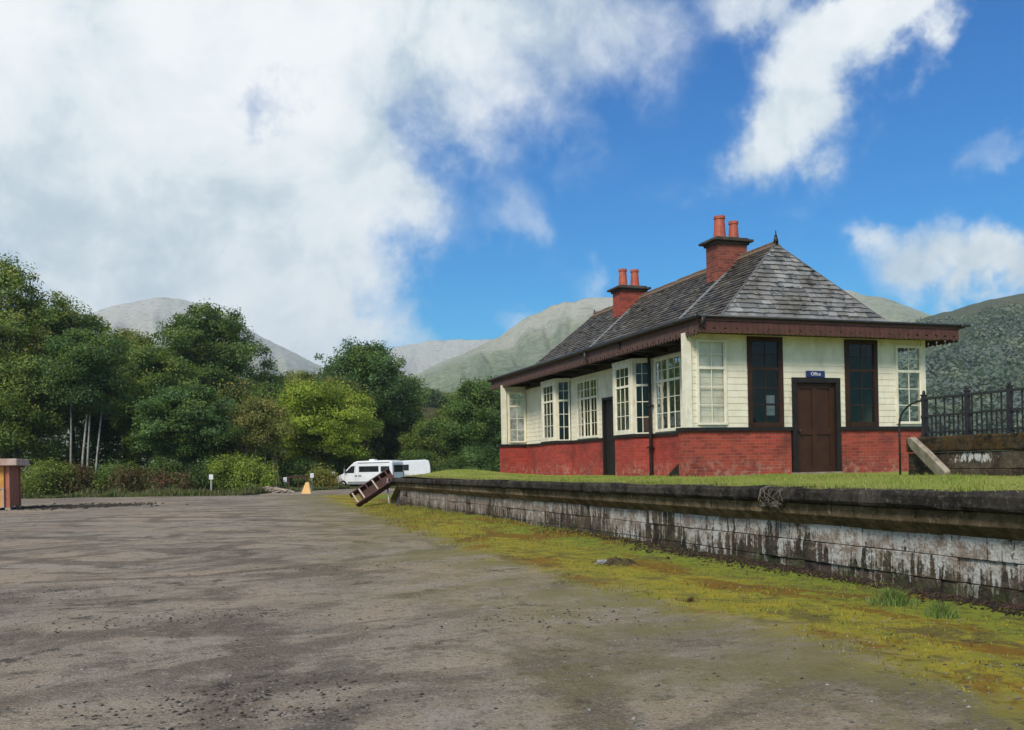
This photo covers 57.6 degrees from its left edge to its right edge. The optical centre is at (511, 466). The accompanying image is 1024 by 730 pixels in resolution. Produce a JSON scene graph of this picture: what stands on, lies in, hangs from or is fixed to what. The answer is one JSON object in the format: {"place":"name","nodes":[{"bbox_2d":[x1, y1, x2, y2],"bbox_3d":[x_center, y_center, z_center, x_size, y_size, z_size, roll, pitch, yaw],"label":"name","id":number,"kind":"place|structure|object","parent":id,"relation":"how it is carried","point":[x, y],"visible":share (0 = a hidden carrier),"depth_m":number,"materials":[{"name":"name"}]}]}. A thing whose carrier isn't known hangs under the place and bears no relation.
{"place":"outdoors","nodes":[
{"label":"outdoors","id":0,"kind":"place"},
{"bbox_2d":[22,297,325,477],"bbox_3d":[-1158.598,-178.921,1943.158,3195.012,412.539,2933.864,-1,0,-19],"label":"hill","id":1,"kind":"structure","parent":0,"point":[144,315],"depth_m":2007.37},
{"bbox_2d":[272,406,499,472],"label":"knoll hill","id":2,"kind":"structure","parent":0,"point":[430,410],"depth_m":255.05,"materials":[{"name":"green plant"}]},
{"bbox_2d":[409,384,448,407],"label":"knoll tree","id":3,"kind":"object","parent":2,"relation":"on","point":[432,397],"visible":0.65,"depth_m":262.84,"materials":[{"name":"green plant"}]},
{"bbox_2d":[436,391,454,407],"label":"knoll tree","id":4,"kind":"object","parent":2,"relation":"on","point":[446,394],"visible":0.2,"depth_m":267.95,"materials":[{"name":"green plant"}]},
{"bbox_2d":[335,339,490,376],"bbox_3d":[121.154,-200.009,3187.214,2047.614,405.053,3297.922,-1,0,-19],"label":"ridge","id":5,"kind":"structure","parent":0,"point":[421,357],"depth_m":2756.09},
{"bbox_2d":[0,483,1023,729],"bbox_3d":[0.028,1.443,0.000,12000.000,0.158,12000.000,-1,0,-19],"label":"ground","id":6,"kind":"structure","parent":0,"point":[132,545],"depth_m":8.31,"materials":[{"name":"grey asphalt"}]},
{"bbox_2d":[0,310,21,366],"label":"broad tree","id":7,"kind":"object","parent":6,"relation":"on","point":[6,348],"visible":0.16,"depth_m":73.50,"materials":[{"name":"green plant"}]},
{"bbox_2d":[0,459,28,509],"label":"kiosk","id":8,"kind":"object","parent":6,"relation":"on","point":[10,483],"visible":0.94,"depth_m":41.42,"materials":[{"name":"brown wood"}]},
{"bbox_2d":[0,320,54,458],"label":"broad tree","id":9,"kind":"object","parent":6,"relation":"on","point":[15,342],"visible":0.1,"depth_m":75.39,"materials":[{"name":"green plant"}]},
{"bbox_2d":[0,252,78,458],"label":"tall tree","id":10,"kind":"object","parent":6,"relation":"on","point":[26,310],"visible":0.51,"depth_m":79.19,"materials":[{"name":"green plant"}]},
{"bbox_2d":[0,349,82,492],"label":"broad tree","id":11,"kind":"object","parent":6,"relation":"on","point":[16,414],"visible":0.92,"depth_m":70.85,"materials":[{"name":"green plant"}]},
{"bbox_2d":[21,457,82,494],"bbox_3d":[-32.334,0.885,64.444,4.980,3.081,5.640,-1,0,-19],"label":"bush","id":12,"kind":"object","parent":6,"relation":"on","point":[39,475],"visible":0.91,"depth_m":63.80,"materials":[{"name":"green plant"}]},
{"bbox_2d":[50,459,97,494],"bbox_3d":[-30.720,0.956,65.426,3.655,2.937,3.890,-1,0,-19],"label":"bush","id":13,"kind":"object","parent":6,"relation":"on","point":[85,475],"visible":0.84,"depth_m":64.74,"materials":[{"name":"green plant"}]},
{"bbox_2d":[28,299,128,464],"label":"tall tree","id":14,"kind":"object","parent":6,"relation":"on","point":[85,320],"visible":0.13,"depth_m":83.91,"materials":[{"name":"green plant"}]},
{"bbox_2d":[21,325,143,476],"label":"birch","id":15,"kind":"object","parent":6,"relation":"on","point":[82,362],"visible":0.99,"depth_m":71.02,"materials":[{"name":"green plant"}]},
{"bbox_2d":[0,502,188,510],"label":"earth heap","id":16,"kind":"object","parent":6,"relation":"on","point":[67,506],"visible":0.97,"depth_m":43.54,"materials":[{"name":"soil"}]},
{"bbox_2d":[85,459,142,491],"bbox_3d":[-28.328,0.853,66.006,4.536,2.800,4.322,-1,0,-19],"label":"bush","id":17,"kind":"object","parent":6,"relation":"on","point":[105,473],"visible":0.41,"depth_m":65.00,"materials":[{"name":"green plant"}]},
{"bbox_2d":[75,327,169,462],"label":"broad tree","id":18,"kind":"object","parent":6,"relation":"on","point":[130,335],"visible":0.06,"depth_m":86.97,"materials":[{"name":"green plant"}]},
{"bbox_2d":[98,464,151,491],"bbox_3d":[-26.889,1.163,64.980,3.742,2.672,3.495,-1,0,-19],"label":"bush","id":19,"kind":"object","parent":6,"relation":"on","point":[127,475],"visible":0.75,"depth_m":64.43,"materials":[{"name":"green plant"}]},
{"bbox_2d":[81,340,203,469],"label":"broad tree","id":20,"kind":"object","parent":6,"relation":"on","point":[156,368],"visible":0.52,"depth_m":78.64,"materials":[{"name":"green plant"}]},
{"bbox_2d":[131,466,178,491],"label":"bush","id":21,"kind":"object","parent":6,"relation":"on","point":[154,482],"visible":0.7,"depth_m":65.07,"materials":[{"name":"green plant"}]},
{"bbox_2d":[126,367,200,470],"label":"broad tree","id":22,"kind":"object","parent":6,"relation":"on","point":[192,380],"visible":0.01,"depth_m":83.14,"materials":[{"name":"green plant"}]},
{"bbox_2d":[142,455,192,488],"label":"bush","id":23,"kind":"object","parent":6,"relation":"on","point":[166,464],"visible":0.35,"depth_m":66.85,"materials":[{"name":"green plant"}]},
{"bbox_2d":[158,468,196,490],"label":"bush","id":24,"kind":"object","parent":6,"relation":"on","point":[185,481],"visible":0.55,"depth_m":65.66,"materials":[{"name":"green plant"}]},
{"bbox_2d":[121,378,251,475],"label":"rowan","id":25,"kind":"object","parent":6,"relation":"on","point":[190,418],"visible":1,"depth_m":68.31,"materials":[{"name":"green plant"}]},
{"bbox_2d":[181,458,224,490],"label":"bush","id":26,"kind":"object","parent":6,"relation":"on","point":[198,475],"visible":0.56,"depth_m":68.17,"materials":[{"name":"green plant"}]},
{"bbox_2d":[21,482,395,498],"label":"verge grass","id":27,"kind":"structure","parent":6,"relation":"on","point":[253,489],"depth_m":61.24,"materials":[{"name":"green plant"}]},
{"bbox_2d":[209,474,212,490],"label":"marker post","id":28,"kind":"object","parent":6,"relation":"on","point":[210,477],"visible":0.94,"depth_m":65.23,"materials":[{"name":"wood"}]},
{"bbox_2d":[182,397,261,490],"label":"young tree","id":29,"kind":"object","parent":6,"relation":"on","point":[234,447],"visible":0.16,"depth_m":73.78,"materials":[{"name":"green plant"}]},
{"bbox_2d":[154,298,292,409],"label":"tree","id":30,"kind":"object","parent":6,"relation":"on","point":[198,335],"visible":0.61,"depth_m":91.87,"materials":[{"name":"green plant"}]},
{"bbox_2d":[201,449,261,491],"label":"bush","id":31,"kind":"object","parent":6,"relation":"on","point":[224,470],"visible":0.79,"depth_m":67.28,"materials":[{"name":"green plant"}]},
{"bbox_2d":[213,376,269,460],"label":"broad tree","id":32,"kind":"object","parent":6,"relation":"on","point":[236,391],"visible":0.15,"depth_m":89.03,"materials":[{"name":"green plant"}]},
{"bbox_2d":[218,392,298,484],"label":"sapling","id":33,"kind":"object","parent":6,"relation":"on","point":[270,430],"visible":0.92,"depth_m":70.86,"materials":[{"name":"green plant"}]},
{"bbox_2d":[231,457,287,489],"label":"bush","id":34,"kind":"object","parent":6,"relation":"on","point":[257,475],"visible":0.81,"depth_m":66.85,"materials":[{"name":"green plant"}]},
{"bbox_2d":[0,409,526,489],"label":"wood","id":35,"kind":"object","parent":6,"relation":"on","point":[105,453],"visible":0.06,"depth_m":85.84,"materials":[{"name":"green plant"}]},
{"bbox_2d":[245,486,294,492],"bbox_3d":[-16.855,1.623,64.235,3.591,0.562,3.364,-1,0,-19],"label":"branch heap","id":36,"kind":"object","parent":6,"relation":"on","point":[276,489],"visible":0.69,"depth_m":63.69,"materials":[{"name":"grey wood"}]},
{"bbox_2d":[237,381,317,486],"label":"broad tree","id":37,"kind":"object","parent":6,"relation":"on","point":[273,390],"visible":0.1,"depth_m":84.86,"materials":[{"name":"green plant"}]},
{"bbox_2d":[270,369,319,483],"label":"broad tree","id":38,"kind":"object","parent":6,"relation":"on","point":[302,375],"visible":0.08,"depth_m":103.42,"materials":[{"name":"green plant"}]},
{"bbox_2d":[287,475,308,487],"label":"barrier rail","id":39,"kind":"object","parent":6,"relation":"on","point":[298,477],"visible":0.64,"depth_m":70.56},
{"bbox_2d":[272,456,333,487],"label":"bush","id":40,"kind":"object","parent":6,"relation":"on","point":[297,467],"visible":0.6,"depth_m":73.36,"materials":[{"name":"green plant"}]},
{"bbox_2d":[301,482,311,493],"bbox_3d":[-13.385,1.393,60.331,0.784,0.740,0.617,-1,0,-1],"label":"board","id":41,"kind":"object","parent":6,"relation":"on","point":[306,489],"visible":1,"depth_m":60.17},
{"bbox_2d":[310,473,313,486],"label":"marker post","id":42,"kind":"object","parent":6,"relation":"on","point":[311,476],"visible":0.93,"depth_m":71.22,"materials":[{"name":"wood"}]},
{"bbox_2d":[301,463,337,487],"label":"bush","id":43,"kind":"object","parent":6,"relation":"on","point":[314,471],"visible":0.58,"depth_m":72.11,"materials":[{"name":"green plant"}]},
{"bbox_2d":[267,377,382,469],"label":"lime tree","id":44,"kind":"object","parent":6,"relation":"on","point":[312,415],"visible":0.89,"depth_m":78.26,"materials":[{"name":"green plant"}]},
{"bbox_2d":[309,468,343,487],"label":"bush","id":45,"kind":"object","parent":6,"relation":"on","point":[332,479],"visible":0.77,"depth_m":71.91,"materials":[{"name":"green plant"}]},
{"bbox_2d":[314,452,360,474],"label":"bush","id":46,"kind":"object","parent":6,"relation":"on","point":[339,466],"visible":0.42,"depth_m":80.55,"materials":[{"name":"green plant"}]},
{"bbox_2d":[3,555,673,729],"bbox_3d":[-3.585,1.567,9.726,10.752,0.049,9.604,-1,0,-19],"label":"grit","id":47,"kind":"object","parent":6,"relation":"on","point":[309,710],"visible":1,"depth_m":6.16,"materials":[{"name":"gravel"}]},
{"bbox_2d":[310,371,384,460],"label":"broad tree","id":48,"kind":"object","parent":6,"relation":"on","point":[352,386],"visible":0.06,"depth_m":88.72,"materials":[{"name":"green plant"}]},
{"bbox_2d":[337,459,403,485],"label":"motorhome","id":49,"kind":"object","parent":6,"relation":"on","point":[357,473],"visible":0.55,"depth_m":74.70,"materials":[{"name":"white paint"}]},
{"bbox_2d":[346,466,354,472],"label":"cab window","id":50,"kind":"structure","parent":49,"relation":"in","point":[351,470],"depth_m":75.03,"materials":[{"name":"black glass"}]},
{"bbox_2d":[359,466,378,471],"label":"side window","id":51,"kind":"structure","parent":49,"relation":"in","point":[361,468],"depth_m":74.51,"materials":[{"name":"black glass"}]},
{"bbox_2d":[381,466,389,471],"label":"side window","id":52,"kind":"structure","parent":49,"relation":"in","point":[383,468],"depth_m":74.08,"materials":[{"name":"black glass"}]},
{"bbox_2d":[394,465,402,471],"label":"rear window","id":53,"kind":"structure","parent":49,"relation":"in","point":[397,468],"depth_m":74.73,"materials":[{"name":"black glass"}]},
{"bbox_2d":[313,336,428,460],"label":"tree","id":54,"kind":"object","parent":6,"relation":"on","point":[373,367],"visible":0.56,"depth_m":94.54,"materials":[{"name":"green plant"}]},
{"bbox_2d":[349,468,394,506],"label":"timber steps","id":55,"kind":"structure","parent":6,"relation":"on","point":[373,487],"depth_m":37.52,"materials":[{"name":"wood"}]},
{"bbox_2d":[367,401,430,459],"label":"broad tree","id":56,"kind":"object","parent":6,"relation":"on","point":[404,428],"visible":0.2,"depth_m":98.93,"materials":[{"name":"green plant"}]},
{"bbox_2d":[397,500,408,505],"bbox_3d":[-4.133,1.484,35.485,0.484,0.445,0.606,-1,0,-37],"label":"boulder","id":57,"kind":"object","parent":6,"relation":"on","point":[404,502],"visible":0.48,"depth_m":35.27,"materials":[{"name":"stone"}]},
{"bbox_2d":[402,460,430,476],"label":"caravan","id":58,"kind":"object","parent":6,"relation":"on","point":[413,467],"visible":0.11,"depth_m":77.37,"materials":[{"name":"white paint"}]},
{"bbox_2d":[403,465,408,469],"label":"side window","id":59,"kind":"structure","parent":58,"relation":"in","point":[405,467],"depth_m":77.22,"materials":[{"name":"black glass"}]},
{"bbox_2d":[397,449,453,471],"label":"bush","id":60,"kind":"object","parent":6,"relation":"on","point":[430,456],"visible":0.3,"depth_m":85.32,"materials":[{"name":"green plant"}]},
{"bbox_2d":[395,412,460,469],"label":"round bush","id":61,"kind":"object","parent":6,"relation":"on","point":[426,436],"visible":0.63,"depth_m":90.40,"materials":[{"name":"green plant"}]},
{"bbox_2d":[435,441,500,471],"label":"bush","id":62,"kind":"object","parent":6,"relation":"on","point":[470,458],"visible":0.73,"depth_m":80.89,"materials":[{"name":"green plant"}]},
{"bbox_2d":[429,387,519,450],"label":"broad tree","id":63,"kind":"object","parent":6,"relation":"on","point":[454,414],"depth_m":101.54,"materials":[{"name":"green plant"}]},
{"bbox_2d":[428,375,523,468],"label":"broad tree","id":64,"kind":"object","parent":6,"relation":"on","point":[474,408],"visible":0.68,"depth_m":84.14,"materials":[{"name":"green plant"}]},
{"bbox_2d":[594,559,606,563],"bbox_3d":[1.361,1.444,13.991,0.197,0.101,0.181,-1,0,-42],"label":"pale stone","id":65,"kind":"object","parent":6,"relation":"on","point":[602,561],"visible":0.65,"depth_m":13.94,"materials":[{"name":"white stone"}]},
{"bbox_2d":[592,556,644,565],"bbox_3d":[1.576,1.424,14.015,0.630,0.161,0.700,-1,0,-19],"label":"earth clod","id":66,"kind":"object","parent":6,"relation":"on","point":[615,560],"visible":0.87,"depth_m":13.85,"materials":[{"name":"brown soil"}]},
{"bbox_2d":[336,501,1023,691],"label":"moss","id":67,"kind":"object","parent":6,"relation":"on","point":[408,508],"visible":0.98,"depth_m":12.51,"materials":[{"name":"green plant"}]},
{"bbox_2d":[681,596,700,602],"bbox_3d":[1.952,1.427,10.021,0.217,0.073,0.202,-1,0,-19],"label":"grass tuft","id":68,"kind":"object","parent":6,"relation":"on","point":[691,599],"visible":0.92,"depth_m":10.00,"materials":[{"name":"plant"}]},
{"bbox_2d":[391,478,1023,606],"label":"railway platform","id":69,"kind":"structure","parent":6,"relation":"on","point":[968,543],"depth_m":12.21,"materials":[{"name":"concrete"}]},
{"bbox_2d":[390,469,1023,499],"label":"platform turf","id":70,"kind":"structure","parent":69,"relation":"on","point":[396,490],"depth_m":16.28,"materials":[{"name":"green plant"}]},
{"bbox_2d":[667,463,678,475],"bbox_3d":[3.934,0.013,22.315,0.050,0.498,0.948,-1,0,-19],"label":"timber board","id":71,"kind":"object","parent":70,"relation":"on","point":[675,470],"visible":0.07,"depth_m":22.29,"materials":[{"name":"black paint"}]},
{"bbox_2d":[758,486,786,513],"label":"dead roots","id":72,"kind":"object","parent":69,"relation":"hanging from","point":[776,504],"visible":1,"depth_m":12.58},
{"bbox_2d":[907,437,949,475],"bbox_3d":[7.461,-0.133,16.674,0.140,0.834,1.378,-1,0,-3],"label":"stone slab","id":73,"kind":"object","parent":69,"relation":"on","point":[930,459],"depth_m":16.60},
{"bbox_2d":[906,432,1023,475],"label":"parapet wall","id":74,"kind":"structure","parent":69,"relation":"on","point":[982,459],"depth_m":16.01,"materials":[{"name":"stone"}]},
{"bbox_2d":[898,381,1023,474],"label":"iron railing","id":75,"kind":"object","parent":74,"relation":"on","point":[967,412],"visible":0.88,"depth_m":16.41,"materials":[{"name":"black metal"}]},
{"bbox_2d":[532,526,1023,618],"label":"rubble","id":76,"kind":"object","parent":6,"relation":"on","point":[929,594],"visible":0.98,"depth_m":11.96,"materials":[{"name":"stone"}]},
{"bbox_2d":[867,585,919,606],"bbox_3d":[3.896,1.313,9.524,0.540,0.219,0.597,-1,0,29],"label":"grass tuft","id":77,"kind":"object","parent":6,"relation":"on","point":[889,597],"visible":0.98,"depth_m":9.46,"materials":[{"name":"green plant"}]},
{"bbox_2d":[921,599,962,619],"bbox_3d":[4.045,1.324,8.733,0.397,0.193,0.415,-1,0,-19],"label":"grass tuft","id":78,"kind":"object","parent":6,"relation":"on","point":[940,611],"visible":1,"depth_m":8.68,"materials":[{"name":"green plant"}]},
{"bbox_2d":[0,0,1023,366],"label":"sky","id":79,"kind":"structure","parent":0,"point":[396,173],"materials":[{"name":"blue"}]},
{"bbox_2d":[396,290,931,437],"bbox_3d":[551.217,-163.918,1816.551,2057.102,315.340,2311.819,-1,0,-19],"label":"hill","id":80,"kind":"structure","parent":0,"point":[530,340],"depth_m":1459.26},
{"bbox_2d":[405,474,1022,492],"bbox_3d":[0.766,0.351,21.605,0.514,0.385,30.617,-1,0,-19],"label":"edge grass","id":81,"kind":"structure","parent":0,"point":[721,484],"depth_m":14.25,"materials":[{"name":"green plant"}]},
{"bbox_2d":[487,215,970,476],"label":"station building","id":82,"kind":"structure","parent":0,"point":[701,373],"depth_m":22.91,"materials":[{"name":"red brick"}]},
{"bbox_2d":[508,391,525,442],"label":"window","id":83,"kind":"structure","parent":82,"relation":"in","point":[519,427],"depth_m":33.58,"materials":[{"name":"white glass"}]},
{"bbox_2d":[540,378,570,441],"bbox_3d":[1.385,-1.822,30.462,0.505,1.992,1.670,-1,0,-19],"label":"bay window","id":84,"kind":"structure","parent":82,"relation":"in","point":[550,400],"depth_m":30.09,"materials":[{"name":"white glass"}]},
{"bbox_2d":[576,377,598,438],"bbox_3d":[2.307,-1.771,28.521,0.085,1.810,1.620,-1,0,-19],"label":"window","id":85,"kind":"structure","parent":82,"relation":"in","point":[587,416],"depth_m":28.51,"materials":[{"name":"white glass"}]},
{"bbox_2d":[602,396,614,474],"bbox_3d":[2.860,-0.836,27.108,0.134,2.360,0.800,-1,0,-19],"label":"door","id":86,"kind":"structure","parent":82,"relation":"in","point":[607,403],"depth_m":27.24,"materials":[{"name":"black paint"}]},
{"bbox_2d":[612,358,650,434],"bbox_3d":[3.184,-1.857,25.228,0.505,1.992,1.640,-1,0,-19],"label":"bay window","id":87,"kind":"structure","parent":82,"relation":"in","point":[624,373],"depth_m":24.95,"materials":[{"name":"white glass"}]},
{"bbox_2d":[653,353,682,431],"bbox_3d":[3.974,-1.853,23.670,0.085,1.910,1.440,-1,0,-19],"label":"window","id":88,"kind":"structure","parent":82,"relation":"in","point":[667,369],"depth_m":23.64,"materials":[{"name":"white glass"}]},
{"bbox_2d":[696,339,727,424],"bbox_3d":[4.552,-1.920,21.254,0.820,2.000,0.125,-1,0,-19],"label":"window","id":89,"kind":"structure","parent":82,"relation":"in","point":[711,355],"depth_m":21.29,"materials":[{"name":"white wood"}]},
{"bbox_2d":[747,336,783,426],"bbox_3d":[5.901,-1.969,21.728,0.960,2.105,0.143,-1,0,-19],"label":"window","id":90,"kind":"structure","parent":82,"relation":"in","point":[769,410],"depth_m":21.73,"materials":[{"name":"brown paint"}]},
{"bbox_2d":[806,371,824,377],"bbox_3d":[7.212,-2.195,22.114,0.520,0.155,0.035,-1,0,-19],"label":"name sign","id":91,"kind":"object","parent":82,"relation":"attached to","point":[821,374],"visible":1,"depth_m":22.10,"materials":[{"name":"metal"}]},
{"bbox_2d":[791,377,841,472],"bbox_3d":[7.243,-0.953,22.188,1.360,2.320,0.197,-1,0,-19],"label":"door","id":92,"kind":"structure","parent":82,"relation":"in","point":[816,446],"depth_m":22.22,"materials":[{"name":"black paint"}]},
{"bbox_2d":[844,339,878,426],"bbox_3d":[8.474,-2.019,22.608,0.960,2.105,0.135,-1,0,-19],"label":"window","id":93,"kind":"structure","parent":82,"relation":"in","point":[874,349],"depth_m":22.59,"materials":[{"name":"brown paint"}]},
{"bbox_2d":[894,345,922,423],"bbox_3d":[9.834,-2.024,23.050,0.820,1.940,0.085,-1,0,-19],"label":"window","id":94,"kind":"structure","parent":82,"relation":"in","point":[920,371],"depth_m":23.04,"materials":[{"name":"white wood"}]},
{"bbox_2d":[916,293,1023,452],"bbox_3d":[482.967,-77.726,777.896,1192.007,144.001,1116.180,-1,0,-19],"label":"hill","id":95,"kind":"structure","parent":0,"point":[968,311],"depth_m":673.54,"materials":[{"name":"green plant"}]},
{"bbox_2d":[898,302,1023,436],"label":"hillside forest","id":96,"kind":"object","parent":95,"relation":"on","point":[991,345],"visible":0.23,"depth_m":334.75,"materials":[{"name":"green plant"}]}
]}

